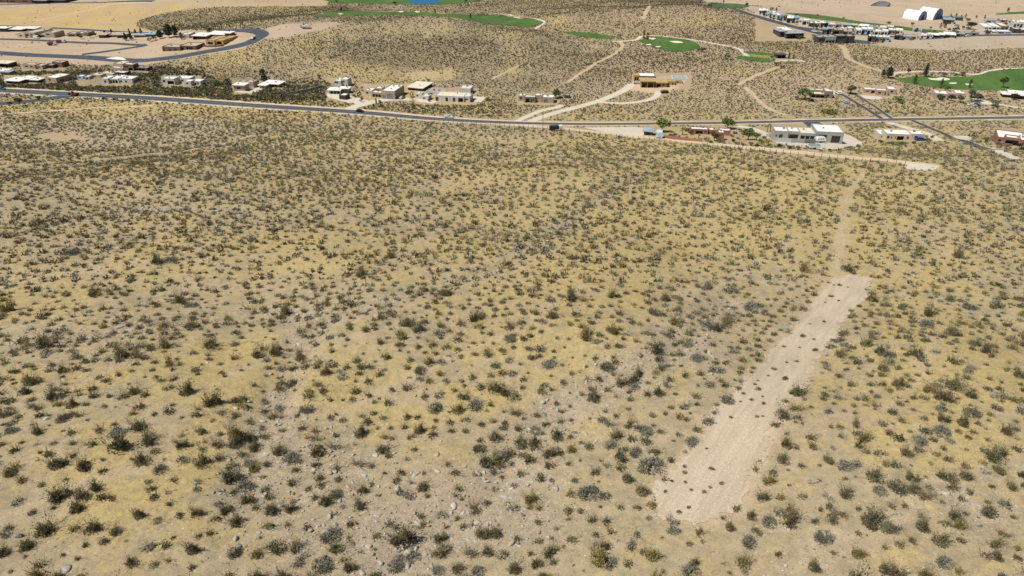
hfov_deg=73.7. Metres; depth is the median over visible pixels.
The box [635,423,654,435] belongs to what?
desert shrub
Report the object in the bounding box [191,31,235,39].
flat roofed house
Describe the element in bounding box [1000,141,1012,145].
garden pool
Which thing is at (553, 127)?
work truck
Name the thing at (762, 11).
flat roofed house
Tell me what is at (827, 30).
flat roofed house
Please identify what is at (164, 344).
desert shrub
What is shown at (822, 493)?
desert shrub
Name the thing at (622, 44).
dirt trail
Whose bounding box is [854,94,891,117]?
driveway
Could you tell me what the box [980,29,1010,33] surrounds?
flat roofed house
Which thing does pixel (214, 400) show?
desert shrub
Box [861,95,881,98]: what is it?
parking pad
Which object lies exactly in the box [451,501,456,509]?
boulder
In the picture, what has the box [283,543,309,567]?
desert shrub
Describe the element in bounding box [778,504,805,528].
desert shrub
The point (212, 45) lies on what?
garden wall
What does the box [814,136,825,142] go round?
camping trailer
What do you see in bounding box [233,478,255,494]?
desert shrub
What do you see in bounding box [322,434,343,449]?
desert shrub
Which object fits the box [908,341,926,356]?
desert shrub
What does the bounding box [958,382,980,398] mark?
desert shrub
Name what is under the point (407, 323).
desert shrub
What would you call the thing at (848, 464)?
desert shrub
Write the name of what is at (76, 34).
flat roofed house
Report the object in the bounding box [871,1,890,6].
spoil heap
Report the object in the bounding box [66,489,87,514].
desert shrub
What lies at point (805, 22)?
flat roofed house
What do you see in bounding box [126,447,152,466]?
desert shrub
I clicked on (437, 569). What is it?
desert shrub
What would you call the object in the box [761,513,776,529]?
desert shrub
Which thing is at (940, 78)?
sand bunker
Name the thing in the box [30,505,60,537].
desert shrub
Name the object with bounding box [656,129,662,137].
storage trailer
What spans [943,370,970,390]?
desert shrub
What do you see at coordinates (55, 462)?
desert shrub
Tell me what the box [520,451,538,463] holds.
desert shrub
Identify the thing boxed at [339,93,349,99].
outbuilding
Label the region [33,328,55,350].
desert shrub
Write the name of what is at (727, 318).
desert shrub
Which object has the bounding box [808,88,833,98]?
flat roofed house
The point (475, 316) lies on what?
desert shrub
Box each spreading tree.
[13,97,22,105]
[552,89,561,95]
[655,118,671,129]
[711,131,720,140]
[722,117,736,127]
[741,128,756,139]
[753,132,761,140]
[797,88,813,99]
[846,84,856,93]
[966,22,977,28]
[968,89,976,97]
[973,93,983,99]
[1000,76,1009,87]
[1011,93,1020,98]
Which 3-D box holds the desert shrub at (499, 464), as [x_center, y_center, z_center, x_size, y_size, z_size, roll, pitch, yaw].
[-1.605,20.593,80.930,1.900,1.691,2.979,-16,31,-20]
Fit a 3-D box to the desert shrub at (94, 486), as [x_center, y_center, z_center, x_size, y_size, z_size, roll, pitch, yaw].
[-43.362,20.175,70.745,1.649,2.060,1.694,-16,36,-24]
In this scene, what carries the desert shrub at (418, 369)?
on the ground at (124, 488)
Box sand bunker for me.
[929,77,949,79]
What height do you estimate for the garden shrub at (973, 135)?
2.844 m
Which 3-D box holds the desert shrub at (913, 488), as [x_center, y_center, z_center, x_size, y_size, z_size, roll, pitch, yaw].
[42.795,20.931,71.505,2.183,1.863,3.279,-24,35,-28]
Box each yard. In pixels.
[324,92,367,104]
[472,96,486,101]
[630,81,684,93]
[776,134,861,149]
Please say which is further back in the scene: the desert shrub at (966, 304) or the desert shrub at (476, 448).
the desert shrub at (966, 304)
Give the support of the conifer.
on the lawn at (989, 80)
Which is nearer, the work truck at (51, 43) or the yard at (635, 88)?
the yard at (635, 88)
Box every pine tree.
[155,30,163,37]
[162,24,172,37]
[171,25,178,35]
[885,67,894,77]
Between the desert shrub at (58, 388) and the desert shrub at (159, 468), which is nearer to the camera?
the desert shrub at (159, 468)
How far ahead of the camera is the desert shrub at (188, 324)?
108.24 m
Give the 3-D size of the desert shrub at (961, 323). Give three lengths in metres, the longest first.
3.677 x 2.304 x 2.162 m
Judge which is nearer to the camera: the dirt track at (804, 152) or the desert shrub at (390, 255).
the desert shrub at (390, 255)
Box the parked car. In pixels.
[914,137,925,140]
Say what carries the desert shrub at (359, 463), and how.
on the ground at (124, 488)
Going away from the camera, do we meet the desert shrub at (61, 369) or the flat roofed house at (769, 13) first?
the desert shrub at (61, 369)
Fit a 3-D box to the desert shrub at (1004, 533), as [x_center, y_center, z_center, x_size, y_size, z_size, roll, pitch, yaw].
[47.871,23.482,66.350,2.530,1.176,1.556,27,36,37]
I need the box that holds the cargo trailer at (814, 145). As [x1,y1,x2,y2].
[808,143,820,148]
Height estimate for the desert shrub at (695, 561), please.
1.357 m
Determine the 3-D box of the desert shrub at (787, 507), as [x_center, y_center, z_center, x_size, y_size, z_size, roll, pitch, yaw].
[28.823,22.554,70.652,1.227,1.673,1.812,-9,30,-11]
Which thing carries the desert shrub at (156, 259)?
on the ground at (124, 488)
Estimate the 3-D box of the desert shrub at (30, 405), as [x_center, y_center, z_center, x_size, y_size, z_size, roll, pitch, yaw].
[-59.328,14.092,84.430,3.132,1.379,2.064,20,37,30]
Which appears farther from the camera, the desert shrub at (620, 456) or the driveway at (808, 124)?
the driveway at (808, 124)
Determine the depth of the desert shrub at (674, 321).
109.51 m
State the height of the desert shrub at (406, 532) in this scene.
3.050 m
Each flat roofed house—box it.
[0,0,33,2]
[0,26,40,31]
[0,60,16,66]
[0,68,15,74]
[4,75,44,83]
[17,28,64,37]
[22,60,69,68]
[33,0,74,2]
[44,73,71,82]
[67,31,94,36]
[77,75,92,79]
[90,70,130,77]
[97,32,130,37]
[100,75,138,83]
[110,61,151,70]
[133,31,163,37]
[161,75,194,84]
[162,42,204,50]
[182,32,194,38]
[184,79,205,85]
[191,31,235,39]
[205,35,237,44]
[232,79,258,90]
[258,80,285,88]
[327,86,351,93]
[334,76,351,86]
[365,84,404,99]
[406,81,432,90]
[415,88,446,99]
[435,85,472,101]
[518,93,553,102]
[633,72,681,87]
[684,125,730,139]
[759,8,767,14]
[766,11,775,16]
[770,123,844,143]
[772,27,803,38]
[775,12,787,20]
[787,15,798,22]
[795,18,801,23]
[802,18,809,25]
[808,21,819,27]
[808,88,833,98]
[813,34,854,43]
[820,21,828,27]
[822,26,832,33]
[828,22,841,26]
[832,27,852,34]
[840,26,853,31]
[855,27,873,34]
[862,86,896,95]
[867,34,889,42]
[873,129,924,140]
[874,29,888,34]
[879,24,894,29]
[888,27,902,34]
[894,34,902,39]
[903,34,920,39]
[912,28,921,32]
[920,32,932,38]
[931,90,965,99]
[933,32,945,37]
[941,16,963,20]
[943,17,955,23]
[943,32,955,37]
[955,32,964,36]
[977,22,1008,29]
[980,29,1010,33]
[983,18,996,21]
[991,129,1023,145]
[997,18,1012,22]
[1000,90,1023,99]
[1009,27,1023,32]
[1010,20,1023,27]
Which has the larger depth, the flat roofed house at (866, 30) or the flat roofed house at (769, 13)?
the flat roofed house at (769, 13)
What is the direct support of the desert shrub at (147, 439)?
on the ground at (124, 488)
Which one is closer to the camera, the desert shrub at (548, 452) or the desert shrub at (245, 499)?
the desert shrub at (245, 499)
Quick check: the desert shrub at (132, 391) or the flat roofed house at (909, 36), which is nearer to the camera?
the desert shrub at (132, 391)
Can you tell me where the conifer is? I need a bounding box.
[922,63,929,74]
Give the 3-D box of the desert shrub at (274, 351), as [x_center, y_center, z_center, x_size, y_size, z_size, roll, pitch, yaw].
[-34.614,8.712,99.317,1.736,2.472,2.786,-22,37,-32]
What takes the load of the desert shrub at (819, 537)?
on the ground at (124, 488)
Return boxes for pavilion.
[774,52,787,57]
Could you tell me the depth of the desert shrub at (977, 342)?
103.10 m
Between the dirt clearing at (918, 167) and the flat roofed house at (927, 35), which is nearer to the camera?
the dirt clearing at (918, 167)
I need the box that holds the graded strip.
[652,274,872,522]
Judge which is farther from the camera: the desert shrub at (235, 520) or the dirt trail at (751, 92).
the dirt trail at (751, 92)
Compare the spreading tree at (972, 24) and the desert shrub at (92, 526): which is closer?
the desert shrub at (92, 526)
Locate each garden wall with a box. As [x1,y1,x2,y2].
[202,44,223,46]
[286,85,322,93]
[664,135,701,141]
[773,137,815,142]
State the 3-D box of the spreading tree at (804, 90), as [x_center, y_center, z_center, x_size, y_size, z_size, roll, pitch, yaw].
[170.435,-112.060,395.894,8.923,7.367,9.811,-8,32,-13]
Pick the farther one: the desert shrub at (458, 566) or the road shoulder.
the road shoulder
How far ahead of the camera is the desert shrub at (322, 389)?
90.44 m
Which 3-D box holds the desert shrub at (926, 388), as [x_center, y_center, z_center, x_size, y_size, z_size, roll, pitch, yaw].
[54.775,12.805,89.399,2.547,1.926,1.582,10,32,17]
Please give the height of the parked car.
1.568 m
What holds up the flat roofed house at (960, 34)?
on the ground at (124, 488)
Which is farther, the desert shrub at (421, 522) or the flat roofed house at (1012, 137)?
the flat roofed house at (1012, 137)
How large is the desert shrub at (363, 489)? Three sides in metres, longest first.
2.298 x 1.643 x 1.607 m
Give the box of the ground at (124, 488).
[0,0,1023,575]
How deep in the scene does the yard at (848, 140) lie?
292.48 m
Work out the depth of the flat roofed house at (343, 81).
425.40 m
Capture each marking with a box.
[6,90,1010,123]
[10,92,1016,124]
[22,89,1004,122]
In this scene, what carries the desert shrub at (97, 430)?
on the ground at (124, 488)
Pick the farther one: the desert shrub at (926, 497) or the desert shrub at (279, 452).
the desert shrub at (279, 452)
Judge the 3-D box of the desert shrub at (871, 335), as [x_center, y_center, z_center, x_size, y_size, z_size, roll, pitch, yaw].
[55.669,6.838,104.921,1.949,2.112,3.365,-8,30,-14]
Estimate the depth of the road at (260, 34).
499.12 m
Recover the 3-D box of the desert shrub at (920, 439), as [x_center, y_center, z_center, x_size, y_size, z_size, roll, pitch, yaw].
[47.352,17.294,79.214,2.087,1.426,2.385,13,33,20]
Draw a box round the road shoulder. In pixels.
[0,87,1023,125]
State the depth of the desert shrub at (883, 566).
63.11 m
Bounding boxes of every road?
[0,0,154,4]
[0,28,268,61]
[0,38,147,54]
[0,89,1023,124]
[0,95,74,104]
[53,27,148,32]
[694,1,870,43]
[803,27,1023,38]
[910,120,1021,151]
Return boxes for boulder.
[62,564,71,571]
[359,569,364,575]
[404,549,411,555]
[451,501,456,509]
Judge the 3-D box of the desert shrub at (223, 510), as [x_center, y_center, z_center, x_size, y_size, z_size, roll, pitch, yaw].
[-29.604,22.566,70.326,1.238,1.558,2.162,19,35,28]
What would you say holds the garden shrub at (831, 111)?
on the ground at (124, 488)
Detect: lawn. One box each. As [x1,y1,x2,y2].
[312,10,542,26]
[326,0,480,4]
[566,32,614,38]
[639,37,699,51]
[706,3,748,7]
[737,56,774,61]
[744,51,773,54]
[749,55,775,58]
[787,13,959,32]
[894,68,1023,90]
[996,11,1023,14]
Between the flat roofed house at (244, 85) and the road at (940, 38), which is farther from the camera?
the road at (940, 38)
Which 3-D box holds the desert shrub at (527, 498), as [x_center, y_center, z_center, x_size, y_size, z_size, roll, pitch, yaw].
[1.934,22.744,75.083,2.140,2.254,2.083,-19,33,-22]
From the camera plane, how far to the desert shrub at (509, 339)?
103.43 m
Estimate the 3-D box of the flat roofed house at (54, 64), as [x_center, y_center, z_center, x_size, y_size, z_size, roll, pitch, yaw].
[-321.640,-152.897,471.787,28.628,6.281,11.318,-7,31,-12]
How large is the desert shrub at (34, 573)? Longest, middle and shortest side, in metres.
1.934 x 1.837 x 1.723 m
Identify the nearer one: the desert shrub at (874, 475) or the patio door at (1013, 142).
the desert shrub at (874, 475)
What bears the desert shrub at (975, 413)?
on the ground at (124, 488)
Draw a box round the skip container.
[660,89,668,93]
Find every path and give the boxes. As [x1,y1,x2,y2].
[491,13,544,28]
[613,35,804,61]
[893,68,1017,75]
[967,97,1023,108]
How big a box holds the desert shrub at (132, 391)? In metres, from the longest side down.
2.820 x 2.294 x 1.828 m
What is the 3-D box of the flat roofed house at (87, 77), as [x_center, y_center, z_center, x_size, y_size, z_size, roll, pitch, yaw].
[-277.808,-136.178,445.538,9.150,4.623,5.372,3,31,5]
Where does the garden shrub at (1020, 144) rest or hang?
on the ground at (124, 488)
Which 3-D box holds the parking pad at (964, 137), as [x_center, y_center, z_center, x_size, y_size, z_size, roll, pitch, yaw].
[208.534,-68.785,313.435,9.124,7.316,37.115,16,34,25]
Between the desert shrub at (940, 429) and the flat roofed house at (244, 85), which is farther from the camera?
the flat roofed house at (244, 85)
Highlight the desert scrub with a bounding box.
[0,0,1023,575]
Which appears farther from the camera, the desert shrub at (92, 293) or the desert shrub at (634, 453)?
the desert shrub at (92, 293)
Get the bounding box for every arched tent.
[902,9,926,20]
[920,6,942,19]
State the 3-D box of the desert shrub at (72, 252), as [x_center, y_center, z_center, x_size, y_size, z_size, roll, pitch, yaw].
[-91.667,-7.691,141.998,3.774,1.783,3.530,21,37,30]
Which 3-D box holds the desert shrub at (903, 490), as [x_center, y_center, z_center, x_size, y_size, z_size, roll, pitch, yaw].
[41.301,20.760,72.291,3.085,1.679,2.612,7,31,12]
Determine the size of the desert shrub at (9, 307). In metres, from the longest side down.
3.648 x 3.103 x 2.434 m
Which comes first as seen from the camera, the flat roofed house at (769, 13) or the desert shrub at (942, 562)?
the desert shrub at (942, 562)
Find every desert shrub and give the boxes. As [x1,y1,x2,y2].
[0,294,14,312]
[0,407,19,418]
[0,457,20,477]
[0,537,10,557]
[4,424,20,433]
[9,382,31,396]
[15,525,34,553]
[21,367,41,386]
[21,561,45,575]
[24,397,41,410]
[25,420,44,435]
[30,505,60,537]
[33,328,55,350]
[39,453,67,470]
[39,473,72,503]
[42,381,56,400]
[44,385,61,392]
[48,566,64,575]
[49,388,68,400]
[50,450,71,466]
[51,360,74,374]
[54,410,71,423]
[61,395,78,408]
[63,245,79,255]
[63,515,80,534]
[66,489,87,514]
[68,513,100,535]
[69,481,89,501]
[74,448,90,471]
[86,284,107,296]
[87,473,102,492]
[90,419,106,434]
[90,426,128,454]
[102,517,124,536]
[106,424,129,439]
[111,338,133,359]
[120,412,146,430]
[122,552,140,569]
[124,341,141,359]
[126,381,143,394]
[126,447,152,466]
[127,504,145,519]
[135,536,158,552]
[137,422,155,446]
[149,247,162,265]
[150,318,171,327]
[151,461,166,476]
[154,322,164,330]
[155,330,170,349]
[160,255,177,263]
[160,348,173,367]
[171,284,184,303]
[171,378,194,396]
[171,434,189,449]
[173,316,198,328]
[178,538,197,554]
[182,301,199,307]
[184,446,211,468]
[186,502,204,519]
[198,333,217,351]
[201,385,224,407]
[203,435,224,448]
[211,404,226,416]
[215,461,243,484]
[217,499,233,515]
[222,416,248,441]
[224,432,240,448]
[224,506,244,526]
[225,544,243,558]
[229,394,245,404]
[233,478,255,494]
[237,491,254,505]
[242,437,261,451]
[242,456,260,468]
[244,426,256,442]
[245,456,261,472]
[247,565,263,575]
[250,538,265,559]
[251,342,270,358]
[260,407,280,420]
[263,491,281,515]
[265,435,289,456]
[266,537,287,556]
[268,564,291,575]
[269,339,281,356]
[278,297,291,315]
[278,494,298,513]
[281,450,302,464]
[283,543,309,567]
[284,376,297,388]
[287,532,303,552]
[294,343,304,361]
[297,404,314,414]
[307,430,326,458]
[309,552,334,574]
[312,362,331,376]
[314,381,332,395]
[317,485,335,506]
[317,523,340,544]
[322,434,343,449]
[328,537,350,555]
[329,486,342,499]
[340,553,357,573]
[344,457,367,467]
[347,480,368,494]
[348,261,367,277]
[351,494,363,511]
[353,422,368,438]
[367,572,381,575]
[374,518,415,549]
[375,439,393,454]
[384,247,397,258]
[386,554,405,574]
[387,531,405,545]
[393,312,416,326]
[403,318,425,332]
[403,548,421,562]
[409,517,430,530]
[412,421,426,434]
[413,364,426,377]
[414,471,433,491]
[419,353,434,366]
[421,538,447,558]
[426,399,443,413]
[429,523,448,544]
[429,562,446,575]
[436,285,451,296]
[438,543,453,551]
[447,402,465,413]
[449,559,465,575]
[455,388,472,399]
[457,540,479,560]
[464,395,485,410]
[464,494,480,516]
[467,306,484,321]
[470,562,485,575]
[471,444,485,452]
[471,518,491,540]
[476,443,499,467]
[477,375,503,395]
[481,541,495,557]
[485,425,500,442]
[489,518,504,539]
[492,451,507,467]
[495,446,510,461]
[499,382,515,397]
[503,334,517,344]
[506,404,523,416]
[508,554,525,574]
[514,429,526,449]
[517,486,539,504]
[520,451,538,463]
[524,428,541,450]
[528,423,542,435]
[529,554,545,568]
[536,569,551,575]
[537,444,558,458]
[540,539,561,558]
[541,358,558,368]
[545,304,562,319]
[551,423,566,442]
[562,285,578,302]
[563,250,573,259]
[566,437,580,453]
[575,482,601,501]
[577,323,593,339]
[586,386,600,401]
[587,463,603,478]
[587,534,599,550]
[589,533,613,567]
[590,536,610,550]
[599,362,614,371]
[600,413,618,427]
[601,552,617,569]
[602,425,623,440]
[602,437,616,449]
[605,285,619,298]
[606,320,619,334]
[611,305,626,316]
[613,370,629,387]
[613,441,628,463]
[619,412,639,428]
[620,464,634,483]
[622,371,640,388]
[623,534,639,550]
[625,446,643,458]
[632,480,651,496]
[633,361,643,376]
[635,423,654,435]
[635,453,666,474]
[643,540,663,561]
[647,306,662,317]
[648,334,668,354]
[653,382,671,396]
[661,287,672,301]
[661,376,674,388]
[663,506,677,525]
[665,525,681,537]
[667,312,687,326]
[676,393,694,409]
[680,561,701,575]
[682,434,702,447]
[687,351,707,362]
[687,553,701,566]
[695,523,710,539]
[698,320,715,327]
[699,317,722,333]
[719,393,734,405]
[721,306,741,322]
[725,514,736,531]
[733,551,753,571]
[738,534,757,549]
[742,297,762,311]
[742,507,756,521]
[754,486,771,502]
[759,471,777,486]
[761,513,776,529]
[772,448,789,465]
[773,395,795,421]
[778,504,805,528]
[780,433,797,449]
[784,499,797,514]
[785,398,808,412]
[788,378,815,396]
[797,260,819,272]
[806,552,822,573]
[814,528,837,544]
[817,488,836,501]
[821,450,836,464]
[824,504,840,524]
[829,383,849,399]
[832,344,849,358]
[835,458,862,474]
[836,478,855,500]
[837,255,855,272]
[851,413,866,427]
[851,540,871,559]
[854,427,877,443]
[859,492,890,531]
[860,336,876,347]
[861,460,887,486]
[865,288,882,302]
[867,328,881,339]
[872,341,894,354]
[872,485,888,496]
[876,355,895,371]
[878,516,900,534]
[880,555,890,574]
[881,349,896,359]
[887,476,911,497]
[887,555,910,575]
[891,374,909,387]
[899,445,926,458]
[903,477,936,496]
[904,466,921,482]
[906,532,920,545]
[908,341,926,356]
[910,433,928,446]
[915,509,930,532]
[915,561,946,575]
[916,487,942,502]
[916,505,930,519]
[919,317,934,328]
[920,380,941,392]
[923,298,936,316]
[927,378,959,402]
[930,526,955,548]
[931,422,951,437]
[935,467,959,481]
[935,553,958,571]
[937,407,954,423]
[940,466,962,490]
[942,318,965,336]
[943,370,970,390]
[946,499,968,522]
[951,240,966,258]
[951,329,964,336]
[952,516,973,529]
[953,562,970,575]
[954,314,972,325]
[956,404,973,427]
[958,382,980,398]
[958,466,977,481]
[961,404,985,418]
[962,297,980,310]
[964,356,980,370]
[965,336,986,346]
[977,503,998,519]
[978,338,997,354]
[983,438,1009,464]
[986,533,1010,547]
[990,443,1012,456]
[992,457,1007,475]
[992,541,1004,561]
[995,524,1018,540]
[999,421,1018,437]
[1004,473,1022,491]
[1012,296,1023,301]
[1013,362,1023,379]
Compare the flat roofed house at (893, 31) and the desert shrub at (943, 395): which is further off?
the flat roofed house at (893, 31)
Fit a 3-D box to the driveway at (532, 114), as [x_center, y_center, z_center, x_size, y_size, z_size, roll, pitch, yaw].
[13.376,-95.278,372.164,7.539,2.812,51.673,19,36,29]
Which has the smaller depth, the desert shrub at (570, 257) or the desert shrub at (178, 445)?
the desert shrub at (178, 445)
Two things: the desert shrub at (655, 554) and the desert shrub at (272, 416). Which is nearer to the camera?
the desert shrub at (655, 554)
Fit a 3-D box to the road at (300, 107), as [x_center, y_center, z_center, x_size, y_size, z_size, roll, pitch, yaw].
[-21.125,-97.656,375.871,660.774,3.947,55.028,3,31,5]
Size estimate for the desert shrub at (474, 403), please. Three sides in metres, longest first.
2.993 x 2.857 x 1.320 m
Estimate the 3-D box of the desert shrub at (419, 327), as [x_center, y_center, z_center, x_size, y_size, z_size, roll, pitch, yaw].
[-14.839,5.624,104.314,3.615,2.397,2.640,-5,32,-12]
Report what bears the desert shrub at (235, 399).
on the ground at (124, 488)
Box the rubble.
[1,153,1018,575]
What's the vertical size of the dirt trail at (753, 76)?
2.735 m
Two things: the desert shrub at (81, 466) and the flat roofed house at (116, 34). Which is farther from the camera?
the flat roofed house at (116, 34)
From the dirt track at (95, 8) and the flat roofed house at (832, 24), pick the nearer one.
the flat roofed house at (832, 24)
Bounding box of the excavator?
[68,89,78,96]
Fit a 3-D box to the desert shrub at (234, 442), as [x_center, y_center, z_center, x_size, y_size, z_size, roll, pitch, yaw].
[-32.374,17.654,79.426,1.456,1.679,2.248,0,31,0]
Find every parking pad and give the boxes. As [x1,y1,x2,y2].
[106,57,125,59]
[235,87,261,92]
[587,127,643,135]
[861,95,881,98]
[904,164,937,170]
[954,136,971,140]
[978,100,991,104]
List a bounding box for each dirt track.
[0,134,255,166]
[9,105,153,113]
[35,2,152,20]
[414,115,940,166]
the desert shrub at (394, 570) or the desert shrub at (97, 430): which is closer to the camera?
the desert shrub at (394, 570)
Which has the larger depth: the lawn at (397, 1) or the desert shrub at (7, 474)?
the lawn at (397, 1)
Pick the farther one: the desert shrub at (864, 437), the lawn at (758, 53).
the lawn at (758, 53)
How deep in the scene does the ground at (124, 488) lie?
111.03 m
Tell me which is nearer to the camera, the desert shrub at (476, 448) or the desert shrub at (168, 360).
the desert shrub at (476, 448)
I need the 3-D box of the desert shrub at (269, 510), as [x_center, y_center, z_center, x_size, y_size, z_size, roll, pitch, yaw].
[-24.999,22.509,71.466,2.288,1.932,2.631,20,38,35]
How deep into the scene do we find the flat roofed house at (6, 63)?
473.65 m
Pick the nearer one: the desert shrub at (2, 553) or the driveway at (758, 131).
the desert shrub at (2, 553)
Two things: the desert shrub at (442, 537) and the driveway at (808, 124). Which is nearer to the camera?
the desert shrub at (442, 537)
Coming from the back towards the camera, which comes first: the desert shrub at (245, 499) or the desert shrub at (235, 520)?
the desert shrub at (245, 499)
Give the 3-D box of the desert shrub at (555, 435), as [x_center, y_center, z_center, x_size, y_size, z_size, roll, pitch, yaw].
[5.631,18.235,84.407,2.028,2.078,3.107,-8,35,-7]
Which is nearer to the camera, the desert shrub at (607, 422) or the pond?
the desert shrub at (607, 422)
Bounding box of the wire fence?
[434,119,905,165]
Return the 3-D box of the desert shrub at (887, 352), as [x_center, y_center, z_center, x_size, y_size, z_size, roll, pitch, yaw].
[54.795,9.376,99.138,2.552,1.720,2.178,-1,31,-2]
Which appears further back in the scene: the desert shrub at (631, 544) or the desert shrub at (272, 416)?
the desert shrub at (272, 416)
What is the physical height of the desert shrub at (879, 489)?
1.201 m
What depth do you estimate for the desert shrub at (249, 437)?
81.10 m
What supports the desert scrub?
on the ground at (124, 488)
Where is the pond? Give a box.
[405,0,440,3]
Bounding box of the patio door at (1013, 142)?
[1006,140,1015,144]
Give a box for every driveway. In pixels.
[345,98,436,109]
[515,105,562,121]
[526,84,634,121]
[598,90,660,103]
[734,126,803,145]
[803,122,821,126]
[841,93,881,117]
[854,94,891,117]
[887,122,943,140]
[987,148,1022,159]
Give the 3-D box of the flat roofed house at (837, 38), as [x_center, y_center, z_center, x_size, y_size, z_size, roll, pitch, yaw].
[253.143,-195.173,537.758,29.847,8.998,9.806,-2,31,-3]
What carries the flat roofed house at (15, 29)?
on the ground at (124, 488)
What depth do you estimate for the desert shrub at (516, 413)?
89.21 m
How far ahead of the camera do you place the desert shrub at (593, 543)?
68.73 m
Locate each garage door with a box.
[387,94,392,98]
[831,136,840,142]
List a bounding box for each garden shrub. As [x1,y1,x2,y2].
[820,106,838,115]
[890,96,905,103]
[967,133,979,137]
[989,99,1001,105]
[1017,143,1023,149]
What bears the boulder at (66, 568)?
on the ground at (124, 488)
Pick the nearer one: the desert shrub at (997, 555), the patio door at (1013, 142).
the desert shrub at (997, 555)
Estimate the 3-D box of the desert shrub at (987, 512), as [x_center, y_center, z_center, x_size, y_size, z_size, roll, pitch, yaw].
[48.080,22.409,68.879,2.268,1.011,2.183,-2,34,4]
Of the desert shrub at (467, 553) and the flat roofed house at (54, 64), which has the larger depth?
the flat roofed house at (54, 64)
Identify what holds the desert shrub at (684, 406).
on the ground at (124, 488)
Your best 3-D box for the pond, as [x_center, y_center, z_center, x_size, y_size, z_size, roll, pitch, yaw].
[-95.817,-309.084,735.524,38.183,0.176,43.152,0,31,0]
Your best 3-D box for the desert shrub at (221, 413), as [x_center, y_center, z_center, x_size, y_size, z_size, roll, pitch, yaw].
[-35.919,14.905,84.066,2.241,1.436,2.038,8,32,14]
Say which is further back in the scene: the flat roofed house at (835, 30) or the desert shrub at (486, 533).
the flat roofed house at (835, 30)
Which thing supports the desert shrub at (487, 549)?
on the ground at (124, 488)
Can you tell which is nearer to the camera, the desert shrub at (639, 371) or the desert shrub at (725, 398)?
the desert shrub at (725, 398)
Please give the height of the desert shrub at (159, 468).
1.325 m
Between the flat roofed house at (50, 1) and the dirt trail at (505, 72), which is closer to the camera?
the dirt trail at (505, 72)
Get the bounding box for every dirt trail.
[491,64,521,79]
[566,42,624,82]
[641,6,650,18]
[736,66,778,85]
[744,87,786,114]
[838,45,881,71]
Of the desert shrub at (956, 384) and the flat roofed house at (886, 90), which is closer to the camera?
the desert shrub at (956, 384)
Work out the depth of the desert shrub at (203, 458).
76.00 m
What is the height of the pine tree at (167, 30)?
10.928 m
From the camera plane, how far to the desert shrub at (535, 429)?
87.00 m
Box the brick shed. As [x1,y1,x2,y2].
[643,127,654,134]
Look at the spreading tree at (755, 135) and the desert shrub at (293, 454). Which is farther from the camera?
the spreading tree at (755, 135)
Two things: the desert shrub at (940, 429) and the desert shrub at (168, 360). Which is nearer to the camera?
the desert shrub at (940, 429)
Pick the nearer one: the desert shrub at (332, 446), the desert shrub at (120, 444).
the desert shrub at (120, 444)
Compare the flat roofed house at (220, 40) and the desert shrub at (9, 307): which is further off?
the flat roofed house at (220, 40)
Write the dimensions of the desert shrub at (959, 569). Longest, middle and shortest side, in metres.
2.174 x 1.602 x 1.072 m
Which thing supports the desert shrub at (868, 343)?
on the ground at (124, 488)
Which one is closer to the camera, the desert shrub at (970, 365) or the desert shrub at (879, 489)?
the desert shrub at (879, 489)
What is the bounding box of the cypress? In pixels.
[259,69,268,81]
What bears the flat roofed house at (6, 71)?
on the ground at (124, 488)
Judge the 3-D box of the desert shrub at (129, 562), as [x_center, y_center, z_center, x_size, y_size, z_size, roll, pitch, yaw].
[-35.253,25.401,63.122,1.630,1.274,2.369,-27,43,-32]
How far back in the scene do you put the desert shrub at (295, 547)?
67.71 m
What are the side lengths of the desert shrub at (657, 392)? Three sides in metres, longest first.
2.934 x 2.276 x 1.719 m
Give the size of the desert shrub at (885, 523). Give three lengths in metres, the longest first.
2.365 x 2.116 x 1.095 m
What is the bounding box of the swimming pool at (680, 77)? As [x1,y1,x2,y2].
[671,75,687,79]
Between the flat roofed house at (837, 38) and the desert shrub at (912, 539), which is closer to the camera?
the desert shrub at (912, 539)
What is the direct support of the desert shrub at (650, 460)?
on the ground at (124, 488)
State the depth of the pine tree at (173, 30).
530.15 m
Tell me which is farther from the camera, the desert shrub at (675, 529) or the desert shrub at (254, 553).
the desert shrub at (675, 529)
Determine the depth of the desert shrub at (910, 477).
73.82 m
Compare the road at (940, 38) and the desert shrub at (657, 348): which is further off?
the road at (940, 38)
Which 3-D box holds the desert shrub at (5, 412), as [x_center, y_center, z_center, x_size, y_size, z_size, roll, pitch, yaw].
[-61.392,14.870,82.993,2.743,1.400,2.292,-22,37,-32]
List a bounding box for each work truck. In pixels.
[47,42,57,45]
[549,125,562,130]
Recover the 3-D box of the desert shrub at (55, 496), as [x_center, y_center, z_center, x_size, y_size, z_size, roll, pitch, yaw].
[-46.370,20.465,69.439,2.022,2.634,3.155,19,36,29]
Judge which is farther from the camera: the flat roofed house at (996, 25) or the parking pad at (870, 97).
the flat roofed house at (996, 25)
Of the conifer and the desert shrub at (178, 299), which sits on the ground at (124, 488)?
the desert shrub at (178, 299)
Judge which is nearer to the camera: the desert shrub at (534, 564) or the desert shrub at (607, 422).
the desert shrub at (534, 564)
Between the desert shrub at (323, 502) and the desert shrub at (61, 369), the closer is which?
the desert shrub at (323, 502)
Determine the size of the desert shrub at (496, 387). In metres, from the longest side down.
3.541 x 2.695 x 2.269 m
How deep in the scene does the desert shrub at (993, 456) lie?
76.07 m
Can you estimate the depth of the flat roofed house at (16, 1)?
721.49 m
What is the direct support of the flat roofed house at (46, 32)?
on the ground at (124, 488)
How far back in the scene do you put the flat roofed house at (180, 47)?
501.04 m
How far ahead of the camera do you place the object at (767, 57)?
484.91 m

